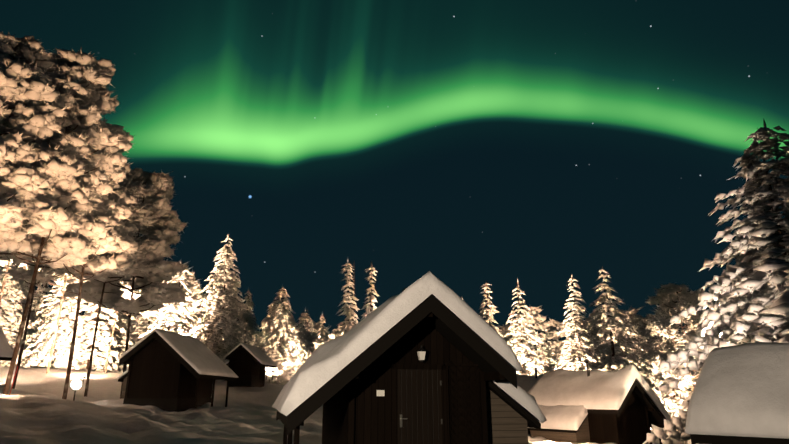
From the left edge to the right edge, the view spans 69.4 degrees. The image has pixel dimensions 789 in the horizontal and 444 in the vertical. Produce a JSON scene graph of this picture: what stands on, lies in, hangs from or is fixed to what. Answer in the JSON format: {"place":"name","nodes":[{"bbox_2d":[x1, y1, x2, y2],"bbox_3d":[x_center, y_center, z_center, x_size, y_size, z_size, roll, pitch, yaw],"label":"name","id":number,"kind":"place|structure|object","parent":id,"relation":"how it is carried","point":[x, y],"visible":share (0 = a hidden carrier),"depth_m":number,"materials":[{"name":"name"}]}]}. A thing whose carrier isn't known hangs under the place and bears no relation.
{"place":"outdoors","nodes":[
{"label":"outdoors","id":0,"kind":"place"},
{"bbox_2d":[0,366,690,443],"bbox_3d":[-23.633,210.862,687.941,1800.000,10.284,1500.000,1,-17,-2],"label":"ground snow","id":1,"kind":"structure","parent":0,"point":[104,385],"depth_m":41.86,"materials":[{"name":"white snow"}]},
{"bbox_2d":[0,326,12,360],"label":"cabin","id":2,"kind":"object","parent":1,"relation":"on","point":[6,352],"visible":0.9,"depth_m":34.54,"materials":[{"name":"brown wood"}]},
{"bbox_2d":[0,350,12,367],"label":"spruce","id":3,"kind":"object","parent":1,"relation":"on","point":[4,362],"visible":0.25,"depth_m":49.38,"materials":[{"name":"white wood"}]},
{"bbox_2d":[0,264,23,287],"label":"spruce tree","id":4,"kind":"object","parent":1,"relation":"on","point":[1,272],"visible":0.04,"depth_m":76.22,"materials":[{"name":"white plant"}]},
{"bbox_2d":[0,259,34,303],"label":"pine","id":5,"kind":"object","parent":1,"relation":"on","point":[6,263],"depth_m":41.81,"materials":[{"name":"white plant"}]},
{"bbox_2d":[1,263,33,366],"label":"spruce","id":6,"kind":"object","parent":1,"relation":"on","point":[22,282],"visible":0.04,"depth_m":64.27,"materials":[{"name":"white wood"}]},
{"bbox_2d":[0,263,39,363],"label":"spruce","id":7,"kind":"object","parent":1,"relation":"on","point":[11,315],"visible":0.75,"depth_m":56.28,"materials":[{"name":"white wood"}]},
{"bbox_2d":[8,287,54,366],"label":"spruce","id":8,"kind":"object","parent":1,"relation":"on","point":[37,308],"visible":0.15,"depth_m":61.81,"materials":[{"name":"white wood"}]},
{"bbox_2d":[0,118,63,257],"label":"pine","id":9,"kind":"object","parent":1,"relation":"on","point":[24,222],"depth_m":30.71,"materials":[{"name":"white plant"}]},
{"bbox_2d":[20,266,44,305],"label":"spruce tree","id":10,"kind":"object","parent":1,"relation":"on","point":[25,293],"visible":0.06,"depth_m":99.09,"materials":[{"name":"green plant"}]},
{"bbox_2d":[0,32,69,238],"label":"pine","id":11,"kind":"object","parent":1,"relation":"on","point":[28,111],"visible":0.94,"depth_m":27.57,"materials":[{"name":"white plant"}]},
{"bbox_2d":[0,250,72,388],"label":"pine","id":12,"kind":"object","parent":1,"relation":"on","point":[46,273],"visible":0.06,"depth_m":35.23,"materials":[{"name":"white plant"}]},
{"bbox_2d":[35,282,49,306],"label":"spruce","id":13,"kind":"object","parent":1,"relation":"on","point":[44,284],"visible":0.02,"depth_m":114.02,"materials":[{"name":"white wood"}]},
{"bbox_2d":[33,278,55,310],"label":"spruce","id":14,"kind":"object","parent":1,"relation":"on","point":[44,287],"depth_m":117.15,"materials":[{"name":"white wood"}]},
{"bbox_2d":[24,267,77,373],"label":"pine","id":15,"kind":"object","parent":1,"relation":"on","point":[62,283],"visible":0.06,"depth_m":46.14,"materials":[{"name":"white plant"}]},
{"bbox_2d":[5,275,101,370],"bbox_3d":[-31.966,9.359,54.570,8.367,12.392,8.420,9,-19,-26],"label":"spruce","id":16,"kind":"object","parent":1,"relation":"on","point":[38,356],"visible":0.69,"depth_m":52.55,"materials":[{"name":"white wood"}]},
{"bbox_2d":[0,47,131,394],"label":"pine","id":17,"kind":"object","parent":1,"relation":"on","point":[71,164],"visible":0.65,"depth_m":29.38,"materials":[{"name":"white plant"}]},
{"bbox_2d":[43,275,91,314],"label":"spruce tree","id":18,"kind":"object","parent":1,"relation":"on","point":[54,292],"depth_m":71.50,"materials":[{"name":"white plant"}]},
{"bbox_2d":[71,380,81,400],"bbox_3d":[-15.792,8.489,28.149,0.468,1.370,0.480,1,-17,-2],"label":"globe lamp","id":19,"kind":"object","parent":1,"relation":"on","point":[76,384],"visible":0.96,"depth_m":28.12,"materials":[{"name":"white glass"}]},
{"bbox_2d":[40,116,141,398],"bbox_3d":[-18.096,2.081,33.254,5.892,16.862,5.409,1,-17,-2],"label":"pine","id":20,"kind":"object","parent":1,"relation":"on","point":[119,247],"visible":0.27,"depth_m":32.96,"materials":[{"name":"white plant"}]},
{"bbox_2d":[60,310,123,371],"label":"spruce","id":21,"kind":"object","parent":1,"relation":"on","point":[102,368],"visible":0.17,"depth_m":56.84,"materials":[{"name":"white wood"}]},
{"bbox_2d":[63,299,126,371],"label":"spruce","id":22,"kind":"object","parent":1,"relation":"on","point":[87,330],"visible":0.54,"depth_m":53.69,"materials":[{"name":"white wood"}]},
{"bbox_2d":[83,284,136,371],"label":"spruce","id":23,"kind":"object","parent":1,"relation":"on","point":[121,335],"visible":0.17,"depth_m":58.31,"materials":[{"name":"white wood"}]},
{"bbox_2d":[63,176,160,396],"bbox_3d":[-18.265,3.755,36.092,5.551,15.024,5.924,-4,-17,13],"label":"pine","id":24,"kind":"object","parent":1,"relation":"on","point":[140,217],"visible":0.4,"depth_m":36.78,"materials":[{"name":"white plant"}]},
{"bbox_2d":[79,232,161,372],"bbox_3d":[-24.157,6.677,49.082,7.863,12.899,6.883,1,-17,-2],"label":"pine","id":25,"kind":"object","parent":1,"relation":"on","point":[127,293],"depth_m":48.52,"materials":[{"name":"white plant"}]},
{"bbox_2d":[63,168,188,398],"bbox_3d":[-18.618,4.072,39.402,7.642,16.662,7.353,9,-19,-28],"label":"pine","id":26,"kind":"object","parent":1,"relation":"on","point":[156,294],"visible":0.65,"depth_m":39.06,"materials":[{"name":"white plant"}]},
{"bbox_2d":[108,290,153,371],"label":"spruce","id":27,"kind":"object","parent":1,"relation":"on","point":[131,322],"depth_m":62.53,"materials":[{"name":"white wood"}]},
{"bbox_2d":[126,315,156,369],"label":"spruce","id":28,"kind":"object","parent":1,"relation":"on","point":[144,326],"visible":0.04,"depth_m":61.33,"materials":[{"name":"white wood"}]},
{"bbox_2d":[133,315,160,337],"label":"spruce","id":29,"kind":"object","parent":1,"relation":"on","point":[138,334],"visible":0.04,"depth_m":62.55,"materials":[{"name":"white wood"}]},
{"bbox_2d":[138,261,206,338],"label":"spruce","id":30,"kind":"object","parent":1,"relation":"on","point":[175,317],"visible":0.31,"depth_m":53.34,"materials":[{"name":"white wood"}]},
{"bbox_2d":[140,261,204,322],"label":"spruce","id":31,"kind":"object","parent":1,"relation":"on","point":[192,305],"visible":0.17,"depth_m":54.88,"materials":[{"name":"white plant"}]},
{"bbox_2d":[116,326,237,411],"bbox_3d":[-12.534,8.647,32.415,5.550,5.276,5.800,-1,-17,4],"label":"cabin","id":32,"kind":"object","parent":1,"relation":"on","point":[169,371],"visible":0.96,"depth_m":30.24,"materials":[{"name":"brown wood"}]},
{"bbox_2d":[157,274,209,323],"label":"pine","id":33,"kind":"object","parent":1,"relation":"on","point":[195,284],"visible":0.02,"depth_m":78.67,"materials":[{"name":"white plant"}]},
{"bbox_2d":[185,269,194,284],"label":"spruce","id":34,"kind":"object","parent":1,"relation":"on","point":[191,277],"visible":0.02,"depth_m":70.91,"materials":[{"name":"white wood"}]},
{"bbox_2d":[189,293,209,334],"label":"spruce tree","id":35,"kind":"object","parent":1,"relation":"on","point":[200,296],"visible":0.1,"depth_m":65.64,"materials":[{"name":"white plant"}]},
{"bbox_2d":[185,234,250,382],"bbox_3d":[-15.416,8.235,51.679,7.255,15.097,7.202,1,-17,-2],"label":"spruce","id":36,"kind":"object","parent":1,"relation":"on","point":[223,313],"visible":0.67,"depth_m":50.81,"materials":[{"name":"white wood"}]},
{"bbox_2d":[234,287,260,344],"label":"spruce","id":37,"kind":"object","parent":1,"relation":"on","point":[248,315],"visible":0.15,"depth_m":64.73,"materials":[{"name":"green plant"}]},
{"bbox_2d":[224,342,276,386],"bbox_3d":[-12.002,11.646,46.695,3.774,3.622,3.944,-2,-17,6],"label":"cabin","id":38,"kind":"object","parent":1,"relation":"on","point":[246,364],"visible":0.98,"depth_m":45.19,"materials":[{"name":"brown wood"}]},
{"bbox_2d":[261,340,282,383],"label":"spruce","id":39,"kind":"object","parent":1,"relation":"on","point":[274,380],"visible":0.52,"depth_m":54.73,"materials":[{"name":"white wood"}]},
{"bbox_2d":[249,284,310,384],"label":"spruce","id":40,"kind":"object","parent":1,"relation":"on","point":[286,339],"visible":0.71,"depth_m":57.37,"materials":[{"name":"white wood"}]},
{"bbox_2d":[295,307,317,358],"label":"spruce","id":41,"kind":"object","parent":1,"relation":"on","point":[307,331],"visible":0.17,"depth_m":64.55,"materials":[{"name":"green plant"}]},
{"bbox_2d":[296,321,330,337],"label":"spruce tree","id":42,"kind":"object","parent":1,"relation":"on","point":[316,325],"visible":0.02,"depth_m":74.58,"materials":[{"name":"green plant"}]},
{"bbox_2d":[316,311,328,334],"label":"spruce","id":43,"kind":"object","parent":1,"relation":"on","point":[321,328],"visible":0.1,"depth_m":66.87,"materials":[{"name":"white wood"}]},
{"bbox_2d":[310,331,343,351],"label":"spruce tree","id":44,"kind":"object","parent":1,"relation":"on","point":[318,339],"visible":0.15,"depth_m":54.82,"materials":[{"name":"white plant"}]},
{"bbox_2d":[334,258,359,336],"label":"spruce","id":45,"kind":"object","parent":1,"relation":"on","point":[348,325],"visible":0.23,"depth_m":49.38,"materials":[{"name":"white wood"}]},
{"bbox_2d":[361,260,380,319],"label":"spruce","id":46,"kind":"object","parent":1,"relation":"on","point":[369,307],"visible":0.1,"depth_m":51.19,"materials":[{"name":"white wood"}]},
{"bbox_2d":[272,271,546,443],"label":"cabin","id":47,"kind":"object","parent":1,"relation":"on","point":[428,357],"visible":1,"depth_m":11.53,"materials":[{"name":"brown wood"}]},
{"bbox_2d":[478,281,502,335],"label":"spruce","id":48,"kind":"object","parent":1,"relation":"on","point":[490,312],"visible":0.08,"depth_m":53.28,"materials":[{"name":"white wood"}]},
{"bbox_2d":[498,322,536,371],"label":"tree","id":49,"kind":"object","parent":1,"relation":"on","point":[505,330],"visible":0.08,"depth_m":55.66,"materials":[{"name":"white plant"}]},
{"bbox_2d":[504,277,546,374],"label":"spruce","id":50,"kind":"object","parent":1,"relation":"on","point":[531,358],"visible":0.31,"depth_m":52.01,"materials":[{"name":"white wood"}]},
{"bbox_2d":[517,368,541,433],"bbox_3d":[9.872,12.972,39.379,5.550,5.576,5.800,12,-21,-34],"label":"cabin","id":51,"kind":"object","parent":1,"relation":"on","point":[526,383],"visible":0.06,"depth_m":39.54,"materials":[{"name":"brown wood"}]},
{"bbox_2d":[517,304,557,357],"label":"pine","id":52,"kind":"object","parent":1,"relation":"on","point":[538,318],"visible":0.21,"depth_m":82.08,"materials":[{"name":"white plant"}]},
{"bbox_2d":[529,325,558,374],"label":"spruce","id":53,"kind":"object","parent":1,"relation":"on","point":[549,358],"visible":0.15,"depth_m":52.57,"materials":[{"name":"white wood"}]},
{"bbox_2d":[538,318,571,368],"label":"tree","id":54,"kind":"object","parent":1,"relation":"on","point":[553,335],"visible":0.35,"depth_m":80.65,"materials":[{"name":"white plant"}]},
{"bbox_2d":[554,274,603,370],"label":"spruce","id":55,"kind":"object","parent":1,"relation":"on","point":[579,347],"visible":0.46,"depth_m":48.86,"materials":[{"name":"white wood"}]},
{"bbox_2d":[563,318,603,368],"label":"tree","id":56,"kind":"object","parent":1,"relation":"on","point":[588,322],"depth_m":80.94,"materials":[{"name":"white plant"}]},
{"bbox_2d":[528,362,670,443],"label":"cabin","id":57,"kind":"object","parent":1,"relation":"on","point":[624,405],"visible":0.92,"depth_m":28.27,"materials":[{"name":"brown wood"}]},
{"bbox_2d":[581,267,670,436],"bbox_3d":[18.739,11.069,49.546,8.309,14.959,8.554,1,-17,-2],"label":"spruce","id":58,"kind":"object","parent":1,"relation":"on","point":[616,351],"visible":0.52,"depth_m":48.89,"materials":[{"name":"white wood"}]},
{"bbox_2d":[602,305,651,363],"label":"pine","id":59,"kind":"object","parent":1,"relation":"on","point":[645,331],"visible":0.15,"depth_m":61.43,"materials":[{"name":"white plant"}]},
{"bbox_2d":[622,314,679,428],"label":"spruce","id":60,"kind":"object","parent":1,"relation":"on","point":[668,401],"visible":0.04,"depth_m":57.73,"materials":[{"name":"white wood"}]},
{"bbox_2d":[627,313,678,381],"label":"pine","id":61,"kind":"object","parent":1,"relation":"on","point":[635,318],"visible":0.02,"depth_m":61.02,"materials":[{"name":"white plant"}]},
{"bbox_2d":[655,336,688,415],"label":"spruce","id":62,"kind":"object","parent":1,"relation":"on","point":[683,397],"visible":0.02,"depth_m":60.97,"materials":[{"name":"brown wood"}]},
{"bbox_2d":[658,348,688,432],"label":"spruce","id":63,"kind":"object","parent":1,"relation":"on","point":[679,399],"visible":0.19,"depth_m":57.40,"materials":[{"name":"white wood"}]},
{"bbox_2d":[675,379,694,400],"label":"spruce","id":64,"kind":"object","parent":1,"relation":"on","point":[688,387],"visible":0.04,"depth_m":64.55,"materials":[{"name":"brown wood"}]},
{"bbox_2d":[634,283,736,391],"bbox_3d":[27.990,13.153,54.437,9.685,14.835,8.982,1,-17,-2],"label":"pine","id":65,"kind":"object","parent":1,"relation":"on","point":[659,345],"visible":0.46,"depth_m":55.02,"materials":[{"name":"white plant"}]},
{"bbox_2d":[686,358,701,389],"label":"spruce","id":66,"kind":"object","parent":1,"relation":"on","point":[695,372],"visible":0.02,"depth_m":65.60,"materials":[{"name":"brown wood"}]},
{"bbox_2d":[643,118,788,443],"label":"spruce","id":67,"kind":"object","parent":1,"relation":"on","point":[733,314],"visible":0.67,"depth_m":23.84,"materials":[{"name":"white wood"}]},
{"bbox_2d":[685,342,788,443],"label":"cabin","id":68,"kind":"object","parent":1,"relation":"on","point":[740,394],"visible":1,"depth_m":12.90,"materials":[{"name":"brown wood"}]},
{"bbox_2d":[758,283,770,295],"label":"tree","id":69,"kind":"object","parent":1,"relation":"on","point":[766,289],"visible":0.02,"depth_m":59.81,"materials":[{"name":"green plant"}]},
{"bbox_2d":[0,0,788,390],"label":"sky","id":70,"kind":"structure","parent":0,"point":[469,144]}
]}

